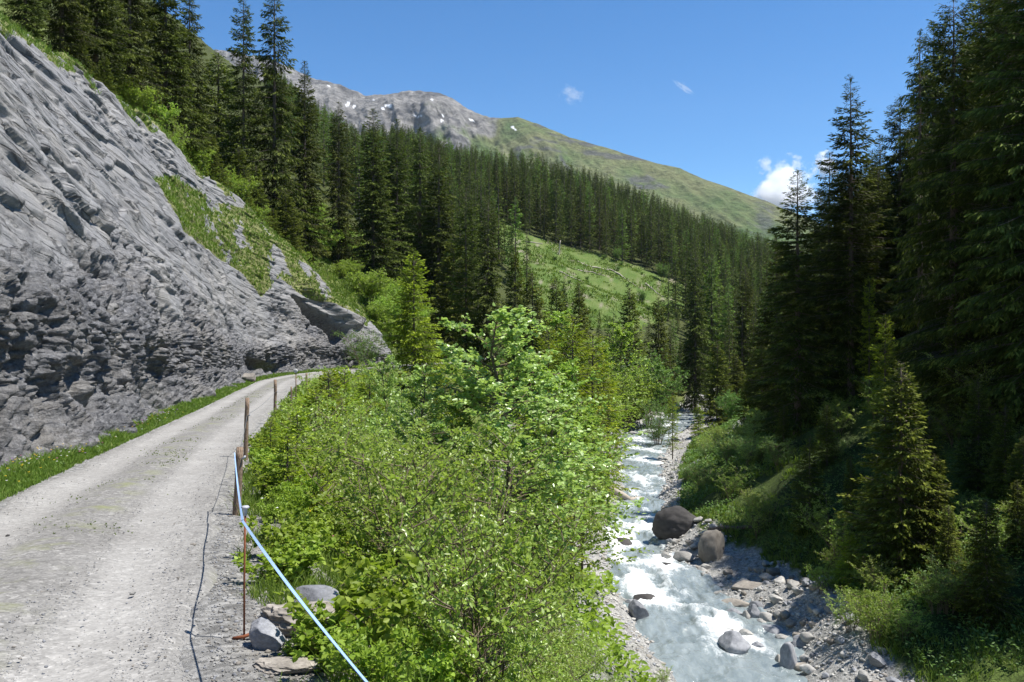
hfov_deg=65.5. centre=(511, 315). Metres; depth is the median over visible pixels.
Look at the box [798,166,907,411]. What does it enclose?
spruce tree
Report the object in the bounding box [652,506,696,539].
boulder
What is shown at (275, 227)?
spruce tree
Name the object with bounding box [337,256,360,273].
alder shrub
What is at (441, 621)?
shrub
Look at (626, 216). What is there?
spruce tree
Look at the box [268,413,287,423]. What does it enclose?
herb plant
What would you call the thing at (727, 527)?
fallen log
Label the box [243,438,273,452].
herb plant
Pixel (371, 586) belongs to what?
herb plant
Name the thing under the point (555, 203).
spruce tree
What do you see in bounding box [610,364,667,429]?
leafy tree
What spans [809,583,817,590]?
cobble
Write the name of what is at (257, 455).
herb plant
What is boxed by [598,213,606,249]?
spruce tree
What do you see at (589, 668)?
shrub
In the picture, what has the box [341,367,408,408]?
shrub
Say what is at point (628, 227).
spruce tree
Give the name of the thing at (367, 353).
shrub
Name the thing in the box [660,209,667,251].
spruce tree
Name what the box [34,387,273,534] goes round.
track grass
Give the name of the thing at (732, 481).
shrub
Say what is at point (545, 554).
shrub
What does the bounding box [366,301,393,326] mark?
alder shrub
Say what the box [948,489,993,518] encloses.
shrub
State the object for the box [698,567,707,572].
boulder
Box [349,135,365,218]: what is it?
larch tree
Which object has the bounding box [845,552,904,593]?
shrub
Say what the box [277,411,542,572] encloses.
shrub
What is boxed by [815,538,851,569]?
shrub
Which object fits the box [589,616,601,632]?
shrub
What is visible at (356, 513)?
shrub
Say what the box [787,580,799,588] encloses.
cobble
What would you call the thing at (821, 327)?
spruce tree
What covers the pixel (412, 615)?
herb plant
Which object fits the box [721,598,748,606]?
boulder
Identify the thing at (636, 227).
spruce tree
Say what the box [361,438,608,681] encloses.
shrub
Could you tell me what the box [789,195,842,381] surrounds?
spruce tree
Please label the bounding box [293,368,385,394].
shrub
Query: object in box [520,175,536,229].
larch tree
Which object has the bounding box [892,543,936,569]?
shrub
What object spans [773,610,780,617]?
boulder
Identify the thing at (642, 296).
leafy tree
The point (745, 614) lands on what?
boulder
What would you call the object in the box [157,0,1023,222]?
sky
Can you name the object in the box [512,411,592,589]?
leafy tree
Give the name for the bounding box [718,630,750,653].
boulder
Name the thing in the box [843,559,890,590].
shrub
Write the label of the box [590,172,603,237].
spruce tree
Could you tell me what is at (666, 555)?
boulder
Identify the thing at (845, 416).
shrub
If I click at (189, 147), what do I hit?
spruce tree
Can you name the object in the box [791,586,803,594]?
cobble
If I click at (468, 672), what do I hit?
herb plant
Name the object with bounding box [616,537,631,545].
boulder
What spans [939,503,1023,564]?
shrub
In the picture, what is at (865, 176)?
spruce tree
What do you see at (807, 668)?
cobble
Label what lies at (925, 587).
shrub
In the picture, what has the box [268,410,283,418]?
herb plant
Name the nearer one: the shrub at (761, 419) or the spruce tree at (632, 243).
the shrub at (761, 419)
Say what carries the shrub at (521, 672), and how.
on the ground at (772, 486)
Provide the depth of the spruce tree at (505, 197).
297.70 m
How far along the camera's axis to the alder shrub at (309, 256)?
84.84 m
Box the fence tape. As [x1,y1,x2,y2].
[234,453,367,681]
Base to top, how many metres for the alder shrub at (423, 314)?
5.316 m
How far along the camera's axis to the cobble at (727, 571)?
43.74 m
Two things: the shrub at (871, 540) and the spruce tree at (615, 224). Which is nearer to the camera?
the shrub at (871, 540)
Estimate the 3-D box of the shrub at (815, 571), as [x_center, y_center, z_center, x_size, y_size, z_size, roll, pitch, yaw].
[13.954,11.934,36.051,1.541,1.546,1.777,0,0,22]
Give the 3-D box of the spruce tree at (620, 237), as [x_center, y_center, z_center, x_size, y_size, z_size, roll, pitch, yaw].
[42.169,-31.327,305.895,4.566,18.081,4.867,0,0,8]
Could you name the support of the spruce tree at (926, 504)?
on the ground at (772, 486)
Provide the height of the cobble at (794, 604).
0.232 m
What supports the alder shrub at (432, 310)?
on the ground at (772, 486)
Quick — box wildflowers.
[5,409,333,535]
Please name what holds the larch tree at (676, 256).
on the ground at (772, 486)
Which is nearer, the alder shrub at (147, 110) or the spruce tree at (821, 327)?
the alder shrub at (147, 110)
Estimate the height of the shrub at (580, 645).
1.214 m
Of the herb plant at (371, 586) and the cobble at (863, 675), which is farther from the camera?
the cobble at (863, 675)
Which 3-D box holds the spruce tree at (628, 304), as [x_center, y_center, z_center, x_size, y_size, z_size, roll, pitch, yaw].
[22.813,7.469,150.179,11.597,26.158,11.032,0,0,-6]
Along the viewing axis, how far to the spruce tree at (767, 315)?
67.84 m
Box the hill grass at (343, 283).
[295,237,435,361]
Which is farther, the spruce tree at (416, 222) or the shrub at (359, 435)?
the spruce tree at (416, 222)
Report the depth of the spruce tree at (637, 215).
328.28 m
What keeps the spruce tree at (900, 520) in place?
on the ground at (772, 486)
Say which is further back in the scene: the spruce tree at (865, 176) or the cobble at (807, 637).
the spruce tree at (865, 176)
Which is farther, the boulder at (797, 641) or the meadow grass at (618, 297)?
the meadow grass at (618, 297)
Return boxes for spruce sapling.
[251,419,283,459]
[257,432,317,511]
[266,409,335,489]
[298,387,349,470]
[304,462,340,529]
[305,367,348,426]
[327,367,371,455]
[356,372,396,434]
[424,384,479,514]
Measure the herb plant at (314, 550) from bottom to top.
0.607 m
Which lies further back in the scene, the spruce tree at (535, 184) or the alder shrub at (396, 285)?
the spruce tree at (535, 184)
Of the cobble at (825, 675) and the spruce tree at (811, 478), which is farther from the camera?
the spruce tree at (811, 478)
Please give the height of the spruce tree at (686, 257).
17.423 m
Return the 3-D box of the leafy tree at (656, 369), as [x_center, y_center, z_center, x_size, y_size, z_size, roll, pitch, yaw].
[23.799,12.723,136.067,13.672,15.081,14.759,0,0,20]
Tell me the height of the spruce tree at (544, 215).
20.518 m
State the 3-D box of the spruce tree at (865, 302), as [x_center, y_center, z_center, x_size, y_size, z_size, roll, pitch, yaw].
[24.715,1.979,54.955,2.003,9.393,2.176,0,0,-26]
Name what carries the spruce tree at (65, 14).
on the ground at (772, 486)
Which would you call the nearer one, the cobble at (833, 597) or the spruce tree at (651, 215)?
the cobble at (833, 597)
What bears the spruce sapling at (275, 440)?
on the ground at (772, 486)
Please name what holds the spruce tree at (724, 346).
on the ground at (772, 486)
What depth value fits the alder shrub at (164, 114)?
62.81 m
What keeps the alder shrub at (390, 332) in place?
on the ground at (772, 486)
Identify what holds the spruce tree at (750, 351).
on the ground at (772, 486)
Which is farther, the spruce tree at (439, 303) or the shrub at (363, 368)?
the spruce tree at (439, 303)
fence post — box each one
[232,447,245,515]
[243,398,250,459]
[273,379,277,419]
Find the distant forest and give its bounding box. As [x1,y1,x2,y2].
[262,67,818,400]
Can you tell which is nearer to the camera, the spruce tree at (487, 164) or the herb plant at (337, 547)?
the herb plant at (337, 547)
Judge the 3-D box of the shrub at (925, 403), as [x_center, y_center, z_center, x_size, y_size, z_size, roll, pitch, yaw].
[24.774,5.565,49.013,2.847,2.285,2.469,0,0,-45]
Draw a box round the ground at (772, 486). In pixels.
[0,0,1023,681]
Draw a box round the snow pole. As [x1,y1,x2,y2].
[294,369,297,399]
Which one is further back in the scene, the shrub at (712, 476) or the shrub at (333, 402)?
the shrub at (712, 476)
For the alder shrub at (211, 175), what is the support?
on the ground at (772, 486)
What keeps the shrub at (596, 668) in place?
on the ground at (772, 486)
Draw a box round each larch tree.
[282,81,300,149]
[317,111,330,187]
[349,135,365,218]
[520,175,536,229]
[526,161,541,221]
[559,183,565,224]
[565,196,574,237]
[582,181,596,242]
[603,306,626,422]
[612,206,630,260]
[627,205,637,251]
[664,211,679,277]
[672,243,678,274]
[678,242,686,281]
[681,226,690,274]
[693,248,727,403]
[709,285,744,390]
[753,288,773,390]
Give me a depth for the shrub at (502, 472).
15.24 m
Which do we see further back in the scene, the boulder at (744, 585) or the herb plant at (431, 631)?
the boulder at (744, 585)
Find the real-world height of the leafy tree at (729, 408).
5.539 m
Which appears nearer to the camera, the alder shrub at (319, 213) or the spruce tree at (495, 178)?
the alder shrub at (319, 213)
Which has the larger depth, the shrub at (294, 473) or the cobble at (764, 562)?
the cobble at (764, 562)
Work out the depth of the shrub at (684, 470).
71.01 m
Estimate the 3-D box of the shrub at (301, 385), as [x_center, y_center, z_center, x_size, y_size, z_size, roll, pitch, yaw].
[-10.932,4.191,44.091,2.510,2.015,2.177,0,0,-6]
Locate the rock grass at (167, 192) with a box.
[0,9,368,325]
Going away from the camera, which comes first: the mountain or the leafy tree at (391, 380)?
the leafy tree at (391, 380)
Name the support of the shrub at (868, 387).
on the ground at (772, 486)
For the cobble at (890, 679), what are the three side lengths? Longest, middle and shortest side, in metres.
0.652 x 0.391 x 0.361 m
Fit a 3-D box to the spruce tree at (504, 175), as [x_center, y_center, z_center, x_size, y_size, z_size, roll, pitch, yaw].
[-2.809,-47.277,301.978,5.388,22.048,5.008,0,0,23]
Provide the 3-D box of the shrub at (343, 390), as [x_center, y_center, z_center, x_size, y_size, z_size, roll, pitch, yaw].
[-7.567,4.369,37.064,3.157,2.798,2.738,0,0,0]
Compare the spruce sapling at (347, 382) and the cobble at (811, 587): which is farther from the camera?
the cobble at (811, 587)
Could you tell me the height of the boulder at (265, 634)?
0.193 m
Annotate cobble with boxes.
[671,538,678,544]
[685,540,693,544]
[690,542,697,548]
[693,516,702,521]
[701,563,710,568]
[723,569,732,574]
[748,601,763,607]
[752,567,761,572]
[759,573,772,580]
[762,560,769,565]
[766,567,779,575]
[769,594,782,603]
[773,576,785,583]
[780,610,789,618]
[784,618,796,626]
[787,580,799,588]
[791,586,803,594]
[791,602,798,606]
[794,662,805,670]
[799,618,808,625]
[799,632,813,642]
[799,663,815,673]
[801,578,813,585]
[807,603,814,612]
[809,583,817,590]
[809,621,816,627]
[812,608,821,615]
[819,584,829,590]
[822,672,828,677]
[824,604,838,613]
[826,638,835,644]
[827,595,837,603]
[835,635,844,643]
[839,650,848,657]
[857,669,869,681]
[868,651,885,666]
[879,647,887,653]
[885,676,901,681]
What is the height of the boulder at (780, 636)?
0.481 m
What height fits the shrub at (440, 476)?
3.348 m
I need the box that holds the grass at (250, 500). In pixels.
[224,381,446,681]
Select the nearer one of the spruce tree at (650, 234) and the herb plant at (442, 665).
the herb plant at (442, 665)
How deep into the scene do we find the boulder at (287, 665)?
4.38 m
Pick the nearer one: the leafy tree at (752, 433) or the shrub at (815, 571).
the shrub at (815, 571)
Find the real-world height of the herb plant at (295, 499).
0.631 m
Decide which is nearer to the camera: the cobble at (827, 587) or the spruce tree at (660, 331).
the cobble at (827, 587)
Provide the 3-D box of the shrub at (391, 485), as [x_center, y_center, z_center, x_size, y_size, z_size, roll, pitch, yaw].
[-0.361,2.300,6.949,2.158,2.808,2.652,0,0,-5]
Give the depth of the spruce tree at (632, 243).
302.30 m
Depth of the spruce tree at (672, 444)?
92.93 m
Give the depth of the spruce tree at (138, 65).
61.87 m
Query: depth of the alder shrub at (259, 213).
78.79 m
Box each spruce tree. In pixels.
[0,0,51,46]
[28,0,109,71]
[47,0,141,92]
[75,38,102,81]
[93,57,118,94]
[104,0,170,120]
[132,0,216,162]
[168,0,222,168]
[180,123,203,168]
[197,50,262,185]
[200,135,233,187]
[212,0,271,192]
[226,149,258,210]
[245,0,312,254]
[246,165,277,225]
[267,208,282,235]
[274,188,307,252]
[277,61,337,268]
[320,101,364,266]
[326,113,337,180]
[326,125,344,205]
[346,108,410,281]
[346,129,369,210]
[366,142,380,219]
[368,248,455,392]
[376,119,430,305]
[379,129,399,234]
[384,141,398,236]
[392,128,449,336]
[394,157,416,247]
[409,144,469,358]
[413,193,426,266]
[428,235,479,361]
[441,183,485,362]
[452,196,514,413]
[482,150,490,180]
[485,151,494,187]
[490,156,500,210]
[491,152,501,201]
[491,247,536,380]
[492,154,503,213]
[499,158,512,220]
[500,162,510,218]
[500,271,557,420]
[506,156,523,224]
[507,173,513,215]
[509,159,514,203]
[515,327,568,449]
[517,167,532,224]
[519,177,524,221]
[522,199,528,230]
[523,171,536,222]
[526,174,536,234]
[527,163,539,223]
[532,194,539,229]
[533,166,549,234]
[537,184,550,239]
[540,314,612,496]
[541,183,553,232]
[542,165,550,217]
[544,278,573,382]
[548,168,564,235]
[549,176,565,243]
[550,169,569,229]
[553,191,566,243]
[561,165,579,235]
[561,281,603,424]
[563,174,574,231]
[564,331,639,522]
[565,193,578,246]
[566,179,579,235]
[573,172,588,246]
[578,181,587,239]
[578,188,587,240]
[582,309,596,383]
[583,197,597,253]
[585,195,594,248]
[586,186,595,240]
[589,372,640,507]
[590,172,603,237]
[591,183,605,249]
[593,192,607,246]
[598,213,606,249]
[600,212,611,256]
[601,183,610,230]
[601,316,615,376]
[602,192,609,244]
[606,191,610,243]
[607,202,620,253]
[607,203,614,252]
[609,206,618,245]
[610,201,618,244]
[612,286,659,420]
[617,196,625,249]
[617,212,626,255]
[624,194,630,248]
[625,193,640,256]
[626,214,637,262]
[628,196,638,252]
[632,194,642,246]
[635,190,646,248]
[635,210,645,262]
[636,226,642,257]
[638,213,647,256]
[640,219,653,266]
[643,203,657,265]
[647,196,656,256]
[647,206,654,260]
[647,297,679,411]
[652,197,665,263]
[655,228,664,271]
[659,215,667,266]
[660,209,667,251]
[660,218,666,261]
[661,398,682,458]
[663,206,675,267]
[665,208,675,271]
[670,218,680,269]
[674,229,682,276]
[675,248,714,412]
[678,214,687,262]
[678,222,684,270]
[681,233,688,274]
[689,405,706,441]
[697,340,734,430]
[714,334,741,407]
[716,326,731,399]
[721,311,743,397]
[722,306,734,366]
[725,291,739,343]
[725,354,746,420]
[730,267,760,382]
[731,295,754,393]
[733,355,760,423]
[735,330,771,426]
[741,312,760,382]
[742,169,846,435]
[747,234,804,431]
[755,259,774,363]
[756,443,766,463]
[772,404,793,455]
[781,75,909,409]
[785,436,834,535]
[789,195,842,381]
[790,149,845,393]
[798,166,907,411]
[813,404,843,468]
[815,168,868,326]
[829,531,862,587]
[831,167,916,367]
[832,361,968,588]
[840,456,861,530]
[854,277,884,401]
[856,148,883,211]
[857,134,904,336]
[860,93,945,351]
[865,25,960,318]
[865,317,905,425]
[871,0,1020,427]
[878,28,949,386]
[898,58,949,299]
[903,0,1022,321]
[904,455,958,577]
[907,411,955,517]
[908,0,1023,426]
[919,0,1023,431]
[925,13,986,296]
[926,505,966,603]
[930,0,1023,247]
[947,378,1003,494]
[947,498,1023,638]
[979,404,1022,514]
[997,435,1023,519]
[999,479,1023,559]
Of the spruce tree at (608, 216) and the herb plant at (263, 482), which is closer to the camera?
the herb plant at (263, 482)
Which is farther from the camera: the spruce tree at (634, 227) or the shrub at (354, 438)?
the spruce tree at (634, 227)
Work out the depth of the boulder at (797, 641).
33.03 m
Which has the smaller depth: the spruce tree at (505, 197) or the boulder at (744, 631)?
the boulder at (744, 631)
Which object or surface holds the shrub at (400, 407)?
on the ground at (772, 486)
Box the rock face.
[0,18,393,471]
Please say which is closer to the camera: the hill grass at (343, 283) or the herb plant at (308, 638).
the herb plant at (308, 638)
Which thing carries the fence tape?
attached to the fence post at (239, 466)
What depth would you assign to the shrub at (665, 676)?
27.45 m
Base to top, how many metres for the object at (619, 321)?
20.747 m
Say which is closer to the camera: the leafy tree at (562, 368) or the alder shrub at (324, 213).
the leafy tree at (562, 368)
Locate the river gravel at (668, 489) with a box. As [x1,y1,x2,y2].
[580,421,918,681]
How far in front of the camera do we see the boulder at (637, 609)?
36.44 m
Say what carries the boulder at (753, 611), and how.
on the ground at (772, 486)
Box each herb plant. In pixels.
[228,533,321,588]
[239,514,320,559]
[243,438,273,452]
[245,460,292,496]
[247,447,293,467]
[248,434,283,448]
[253,424,287,436]
[253,447,275,467]
[255,449,301,477]
[256,495,289,523]
[257,428,284,445]
[257,536,336,580]
[264,541,307,556]
[265,413,298,425]
[266,484,303,510]
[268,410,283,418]
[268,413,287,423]
[273,503,339,554]
[274,550,423,664]
[275,512,307,528]
[277,457,312,478]
[277,623,333,656]
[278,402,297,410]
[278,474,322,509]
[289,598,368,674]
[295,510,336,533]
[308,476,329,508]
[309,505,333,520]
[314,511,345,534]
[323,617,421,681]
[326,550,424,627]
[329,520,377,565]
[329,534,359,564]
[332,499,352,512]
[334,529,380,557]
[343,551,392,579]
[372,611,420,662]
[383,579,421,634]
[389,640,476,681]
[404,620,479,681]
[409,596,443,630]
[416,623,439,649]
[416,650,473,681]
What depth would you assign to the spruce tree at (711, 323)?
171.66 m
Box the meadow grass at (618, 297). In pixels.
[495,218,687,327]
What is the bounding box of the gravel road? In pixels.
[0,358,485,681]
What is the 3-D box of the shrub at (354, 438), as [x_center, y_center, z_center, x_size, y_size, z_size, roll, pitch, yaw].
[-3.466,3.073,16.173,2.424,3.259,3.284,0,0,-29]
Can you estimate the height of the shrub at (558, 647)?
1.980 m
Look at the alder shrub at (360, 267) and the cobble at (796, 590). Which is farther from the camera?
the alder shrub at (360, 267)
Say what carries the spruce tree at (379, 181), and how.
on the ground at (772, 486)
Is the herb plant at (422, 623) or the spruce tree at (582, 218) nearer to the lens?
the herb plant at (422, 623)
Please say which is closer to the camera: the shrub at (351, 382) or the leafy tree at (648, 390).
the shrub at (351, 382)
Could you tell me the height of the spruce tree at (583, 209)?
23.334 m
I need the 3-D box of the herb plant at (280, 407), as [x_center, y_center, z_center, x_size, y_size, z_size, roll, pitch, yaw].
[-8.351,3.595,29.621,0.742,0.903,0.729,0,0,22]
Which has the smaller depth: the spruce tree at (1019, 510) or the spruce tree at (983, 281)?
the spruce tree at (1019, 510)
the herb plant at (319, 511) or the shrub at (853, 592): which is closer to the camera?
the herb plant at (319, 511)
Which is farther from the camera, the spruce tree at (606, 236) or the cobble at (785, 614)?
the spruce tree at (606, 236)
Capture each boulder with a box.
[241,373,255,381]
[249,617,285,650]
[253,656,322,675]
[259,601,334,636]
[294,585,339,603]
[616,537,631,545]
[628,599,648,620]
[633,593,655,599]
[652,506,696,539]
[661,552,671,558]
[673,551,693,561]
[698,529,724,562]
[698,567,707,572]
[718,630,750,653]
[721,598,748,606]
[726,608,741,614]
[731,580,761,590]
[739,628,753,635]
[742,610,749,618]
[747,604,759,617]
[752,641,764,647]
[758,612,773,621]
[761,624,784,633]
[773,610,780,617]
[774,654,779,661]
[775,634,787,638]
[780,642,796,669]
[792,635,807,647]
[799,654,810,661]
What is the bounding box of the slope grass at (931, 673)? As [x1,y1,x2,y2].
[675,344,1023,681]
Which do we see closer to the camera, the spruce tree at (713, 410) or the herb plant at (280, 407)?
the herb plant at (280, 407)
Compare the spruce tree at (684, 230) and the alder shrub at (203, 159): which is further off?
the spruce tree at (684, 230)
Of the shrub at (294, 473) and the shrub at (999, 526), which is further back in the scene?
the shrub at (999, 526)
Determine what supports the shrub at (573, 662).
on the ground at (772, 486)
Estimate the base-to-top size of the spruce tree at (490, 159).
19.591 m
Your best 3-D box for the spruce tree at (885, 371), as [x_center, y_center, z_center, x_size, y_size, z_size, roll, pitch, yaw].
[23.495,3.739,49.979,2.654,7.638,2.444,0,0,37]
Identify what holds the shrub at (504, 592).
on the ground at (772, 486)
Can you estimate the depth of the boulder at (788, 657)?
30.90 m
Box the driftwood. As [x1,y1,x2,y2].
[610,484,641,499]
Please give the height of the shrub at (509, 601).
2.025 m
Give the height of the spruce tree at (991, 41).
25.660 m
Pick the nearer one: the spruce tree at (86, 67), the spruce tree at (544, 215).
the spruce tree at (86, 67)
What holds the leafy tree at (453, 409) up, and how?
on the ground at (772, 486)
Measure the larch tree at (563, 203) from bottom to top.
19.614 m
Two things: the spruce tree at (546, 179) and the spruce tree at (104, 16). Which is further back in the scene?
the spruce tree at (546, 179)
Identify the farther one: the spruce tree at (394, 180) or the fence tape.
the spruce tree at (394, 180)
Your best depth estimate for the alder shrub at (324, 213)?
147.05 m
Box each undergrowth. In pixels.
[282,370,657,681]
[680,335,1023,681]
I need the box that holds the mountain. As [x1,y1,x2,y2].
[215,49,820,274]
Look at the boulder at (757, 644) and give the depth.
33.17 m
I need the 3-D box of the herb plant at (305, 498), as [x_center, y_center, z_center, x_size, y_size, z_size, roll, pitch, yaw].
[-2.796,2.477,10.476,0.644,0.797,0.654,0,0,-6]
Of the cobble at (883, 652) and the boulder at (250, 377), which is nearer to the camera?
the cobble at (883, 652)
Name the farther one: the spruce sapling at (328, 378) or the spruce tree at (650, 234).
the spruce tree at (650, 234)
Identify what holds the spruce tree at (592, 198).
on the ground at (772, 486)
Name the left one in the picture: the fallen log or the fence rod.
the fence rod
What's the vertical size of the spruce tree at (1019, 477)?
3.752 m
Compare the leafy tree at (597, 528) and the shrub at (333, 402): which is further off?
the leafy tree at (597, 528)
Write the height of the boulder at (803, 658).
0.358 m
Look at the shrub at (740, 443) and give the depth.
64.37 m
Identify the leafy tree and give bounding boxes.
[356,353,417,444]
[356,363,487,488]
[373,302,648,564]
[423,359,526,552]
[476,357,626,587]
[508,318,562,377]
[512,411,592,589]
[513,408,653,610]
[514,308,590,396]
[552,394,608,527]
[557,403,624,569]
[566,336,639,434]
[579,320,653,449]
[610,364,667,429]
[611,247,621,259]
[614,345,689,426]
[635,289,648,301]
[655,262,669,280]
[715,388,743,422]
[740,409,771,448]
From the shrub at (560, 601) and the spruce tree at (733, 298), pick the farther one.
the spruce tree at (733, 298)
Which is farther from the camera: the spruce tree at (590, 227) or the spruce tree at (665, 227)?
the spruce tree at (665, 227)
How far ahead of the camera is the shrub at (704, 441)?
79.76 m
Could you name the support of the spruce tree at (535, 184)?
on the ground at (772, 486)
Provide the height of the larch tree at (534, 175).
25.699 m
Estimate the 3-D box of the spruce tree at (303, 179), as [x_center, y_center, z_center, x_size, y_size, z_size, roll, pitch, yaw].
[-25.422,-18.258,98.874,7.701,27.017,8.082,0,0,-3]
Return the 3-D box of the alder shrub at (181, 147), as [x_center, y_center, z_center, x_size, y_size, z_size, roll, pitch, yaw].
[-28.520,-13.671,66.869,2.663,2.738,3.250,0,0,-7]
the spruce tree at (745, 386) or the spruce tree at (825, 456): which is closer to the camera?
the spruce tree at (825, 456)
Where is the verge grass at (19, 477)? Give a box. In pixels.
[0,365,373,500]
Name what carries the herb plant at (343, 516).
on the ground at (772, 486)
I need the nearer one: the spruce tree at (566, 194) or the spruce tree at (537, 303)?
the spruce tree at (537, 303)
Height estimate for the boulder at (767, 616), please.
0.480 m
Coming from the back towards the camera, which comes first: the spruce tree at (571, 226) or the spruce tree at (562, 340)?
the spruce tree at (571, 226)
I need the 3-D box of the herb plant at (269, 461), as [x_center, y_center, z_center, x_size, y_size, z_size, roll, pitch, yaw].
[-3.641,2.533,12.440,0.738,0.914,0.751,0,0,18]
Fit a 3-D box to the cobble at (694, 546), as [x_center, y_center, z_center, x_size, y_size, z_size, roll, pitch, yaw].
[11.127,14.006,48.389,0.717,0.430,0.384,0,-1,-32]
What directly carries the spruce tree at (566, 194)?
on the ground at (772, 486)
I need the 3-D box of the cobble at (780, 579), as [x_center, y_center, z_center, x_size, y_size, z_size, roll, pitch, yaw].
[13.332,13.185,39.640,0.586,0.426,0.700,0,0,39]
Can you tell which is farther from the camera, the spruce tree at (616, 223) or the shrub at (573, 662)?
the spruce tree at (616, 223)
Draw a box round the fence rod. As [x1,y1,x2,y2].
[232,505,248,639]
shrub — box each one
[108,77,153,108]
[118,81,163,119]
[146,98,180,127]
[161,108,197,145]
[168,133,180,146]
[176,137,190,154]
[183,143,216,172]
[191,147,206,160]
[197,167,219,179]
[216,166,242,190]
[216,167,259,200]
[252,199,270,217]
[256,207,269,220]
[274,386,366,429]
[275,384,394,483]
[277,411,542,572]
[280,388,404,519]
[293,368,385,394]
[296,375,329,395]
[299,203,327,219]
[300,248,311,260]
[301,419,389,481]
[302,228,344,259]
[303,391,402,459]
[308,377,354,414]
[309,420,534,585]
[312,365,376,388]
[315,373,386,415]
[317,264,337,280]
[318,410,482,528]
[319,205,331,222]
[321,380,371,416]
[330,329,390,367]
[331,260,358,279]
[331,361,401,388]
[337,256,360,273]
[339,391,377,428]
[340,361,435,415]
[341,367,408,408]
[343,262,364,274]
[346,269,371,291]
[346,481,412,552]
[350,265,396,302]
[353,420,590,680]
[360,390,421,419]
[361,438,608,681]
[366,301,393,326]
[366,405,420,433]
[367,436,482,538]
[370,313,419,348]
[370,446,421,497]
[371,290,397,304]
[372,283,403,301]
[372,292,404,321]
[374,465,532,593]
[377,278,402,296]
[381,485,477,577]
[386,472,599,681]
[391,301,430,327]
[401,300,437,316]
[404,414,427,447]
[423,543,581,680]
[434,545,570,668]
[438,552,582,680]
[464,413,482,435]
[485,630,620,681]
[497,598,604,681]
[500,645,625,681]
[510,551,579,656]
[515,521,565,599]
[521,649,617,681]
[523,632,601,681]
[532,620,585,667]
[554,624,602,676]
[556,595,575,620]
[565,631,588,660]
[574,567,590,583]
[575,635,603,659]
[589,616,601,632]
[635,397,682,444]
[654,663,672,681]
[675,463,690,479]
[676,458,719,490]
[693,435,721,452]
[694,440,718,457]
[698,431,723,446]
[702,432,747,462]
[703,424,731,446]
[708,423,725,435]
[712,462,755,498]
[724,434,754,455]
[729,422,748,438]
[732,496,776,537]
[735,436,765,461]
[736,480,794,526]
[738,485,760,505]
[742,405,766,423]
[752,411,767,428]
[757,435,800,469]
[783,481,879,555]
[806,560,837,593]
[807,515,827,537]
[812,391,859,421]
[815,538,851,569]
[819,398,861,434]
[821,586,877,633]
[823,436,853,457]
[828,520,894,572]
[835,577,906,640]
[841,464,872,484]
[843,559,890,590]
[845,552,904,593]
[846,588,866,602]
[849,375,908,403]
[859,372,895,398]
[861,393,891,418]
[862,467,913,508]
[877,593,931,639]
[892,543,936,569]
[894,389,930,415]
[901,559,986,613]
[912,545,997,613]
[924,522,973,556]
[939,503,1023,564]
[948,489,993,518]
[948,569,979,600]
[953,493,1002,530]
[988,421,1023,455]
[989,520,1023,548]
[997,490,1023,522]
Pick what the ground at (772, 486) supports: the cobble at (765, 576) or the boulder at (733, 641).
the cobble at (765, 576)
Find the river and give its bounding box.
[602,409,807,681]
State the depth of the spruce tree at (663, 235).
316.55 m
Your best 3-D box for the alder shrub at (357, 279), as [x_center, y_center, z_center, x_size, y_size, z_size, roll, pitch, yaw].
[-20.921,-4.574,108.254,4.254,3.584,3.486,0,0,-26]
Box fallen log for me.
[708,522,757,530]
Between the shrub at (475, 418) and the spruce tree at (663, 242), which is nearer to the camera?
the shrub at (475, 418)
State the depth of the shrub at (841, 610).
31.14 m
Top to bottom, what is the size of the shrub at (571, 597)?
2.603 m
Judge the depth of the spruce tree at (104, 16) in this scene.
57.15 m
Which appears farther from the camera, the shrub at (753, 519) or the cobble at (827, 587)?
the shrub at (753, 519)
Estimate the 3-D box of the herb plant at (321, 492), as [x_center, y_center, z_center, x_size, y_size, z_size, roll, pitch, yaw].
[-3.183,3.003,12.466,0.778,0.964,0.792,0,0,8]
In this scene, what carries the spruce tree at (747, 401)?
on the ground at (772, 486)
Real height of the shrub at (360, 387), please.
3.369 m
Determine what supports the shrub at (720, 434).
on the ground at (772, 486)
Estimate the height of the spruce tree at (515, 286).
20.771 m
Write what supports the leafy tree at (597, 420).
on the ground at (772, 486)
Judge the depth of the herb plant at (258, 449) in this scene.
14.60 m
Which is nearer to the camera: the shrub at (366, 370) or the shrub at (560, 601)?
the shrub at (560, 601)
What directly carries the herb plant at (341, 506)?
on the ground at (772, 486)
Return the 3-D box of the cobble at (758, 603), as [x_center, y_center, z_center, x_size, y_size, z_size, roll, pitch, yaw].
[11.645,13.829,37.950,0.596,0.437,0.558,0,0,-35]
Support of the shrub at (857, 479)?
on the ground at (772, 486)
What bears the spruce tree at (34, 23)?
on the ground at (772, 486)
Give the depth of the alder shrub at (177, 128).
63.98 m
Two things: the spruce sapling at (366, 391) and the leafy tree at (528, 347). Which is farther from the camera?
the leafy tree at (528, 347)
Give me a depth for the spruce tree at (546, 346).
56.93 m
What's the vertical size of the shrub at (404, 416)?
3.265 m
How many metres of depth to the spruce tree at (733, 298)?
172.11 m
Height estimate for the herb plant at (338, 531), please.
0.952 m
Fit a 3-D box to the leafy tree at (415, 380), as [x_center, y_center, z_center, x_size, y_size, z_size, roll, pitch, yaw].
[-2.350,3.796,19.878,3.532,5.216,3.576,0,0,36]
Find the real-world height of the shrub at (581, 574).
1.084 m

